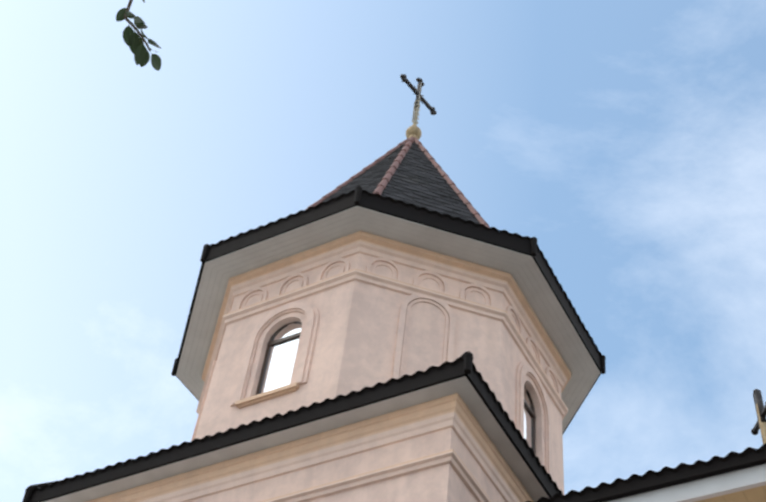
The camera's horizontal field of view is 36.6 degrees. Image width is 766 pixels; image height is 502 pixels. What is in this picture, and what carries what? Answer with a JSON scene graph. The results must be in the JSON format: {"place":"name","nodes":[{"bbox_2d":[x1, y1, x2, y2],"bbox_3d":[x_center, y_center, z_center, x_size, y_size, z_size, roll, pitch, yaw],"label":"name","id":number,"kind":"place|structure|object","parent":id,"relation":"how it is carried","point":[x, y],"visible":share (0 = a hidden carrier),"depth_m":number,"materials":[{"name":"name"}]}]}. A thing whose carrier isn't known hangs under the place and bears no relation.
{"place":"outdoors","nodes":[
{"label":"outdoors","id":0,"kind":"place"},
{"bbox_2d":[116,0,160,70],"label":"leafy branch","id":1,"kind":"object","parent":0,"point":[134,41],"visible":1,"depth_m":2.33,"materials":[{"name":"green plant"}]},
{"bbox_2d":[86,393,533,501],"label":"wall","id":2,"kind":"structure","parent":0,"point":[443,449],"depth_m":7.46,"materials":[{"name":"beige paint"}]},
{"bbox_2d":[0,0,765,501],"label":"sky","id":3,"kind":"structure","parent":0,"point":[627,138],"materials":[{"name":"blue"}]},
{"bbox_3d":[5.611,3.045,3.253,11.800,5.395,2.900,-19,-54,22],"label":"church","id":4,"kind":"object","parent":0,"visible":0},
{"bbox_2d":[22,351,562,501],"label":"roof edge","id":5,"kind":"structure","parent":4,"relation":"on","point":[462,365],"depth_m":7.78,"materials":[{"name":"black tile"}]},
{"bbox_2d":[44,376,549,501],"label":"roof eave","id":6,"kind":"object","parent":5,"relation":"attached to","point":[463,388],"depth_m":7.73,"materials":[{"name":"white paint"}]},
{"bbox_2d":[191,231,571,494],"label":"church tower","id":7,"kind":"structure","parent":5,"relation":"on","point":[366,309],"depth_m":9.29,"materials":[{"name":"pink paint"}]},
{"bbox_2d":[171,136,605,434],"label":"tower roof","id":8,"kind":"structure","parent":7,"relation":"on","point":[483,231],"depth_m":9.74,"materials":[{"name":"grey tile"}]},
{"bbox_2d":[176,206,599,432],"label":"soffit","id":9,"kind":"structure","parent":8,"relation":"attached to","point":[523,270],"depth_m":9.86,"materials":[{"name":"white paint"}]},
{"bbox_2d":[317,141,480,223],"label":"tower roof shingles","id":10,"kind":"object","parent":8,"relation":"attached to","point":[434,202],"visible":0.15,"depth_m":11.42,"materials":[{"name":"grey tile"}]},
{"bbox_2d":[400,74,436,139],"bbox_3d":[0.402,-1.679,13.932,0.190,1.442,0.686,-41,-64,33],"label":"cross","id":11,"kind":"object","parent":8,"relation":"on","point":[413,130],"visible":0.9,"depth_m":14.05,"materials":[{"name":"metal"}]},
{"bbox_2d":[256,321,535,455],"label":"tower window frames","id":12,"kind":"structure","parent":7,"relation":"attached to","point":[271,342],"depth_m":9.28,"materials":[{"name":"wood"}]},
{"bbox_2d":[260,323,532,448],"bbox_3d":[-0.107,1.855,9.837,2.270,0.835,2.270,16,-49,-7],"label":"tower window glass","id":13,"kind":"object","parent":12,"relation":"in","point":[280,365],"visible":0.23,"depth_m":9.14,"materials":[{"name":"white glass"}]},
{"bbox_2d":[526,443,765,501],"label":"roof edge","id":14,"kind":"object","parent":4,"relation":"on","point":[663,477],"depth_m":5.88,"materials":[{"name":"black tile"}]},
{"bbox_2d":[608,464,765,501],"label":"soffit","id":15,"kind":"structure","parent":14,"relation":"attached to","point":[725,483],"depth_m":5.75,"materials":[{"name":"white paint"}]},
{"bbox_2d":[695,485,765,501],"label":"wall","id":16,"kind":"structure","parent":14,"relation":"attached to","point":[756,494],"depth_m":5.72,"materials":[{"name":"beige paint"}]},
{"bbox_2d":[751,389,765,443],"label":"cross","id":17,"kind":"object","parent":14,"relation":"on","point":[760,408],"visible":1,"depth_m":8.26,"materials":[{"name":"metal"}]}
]}

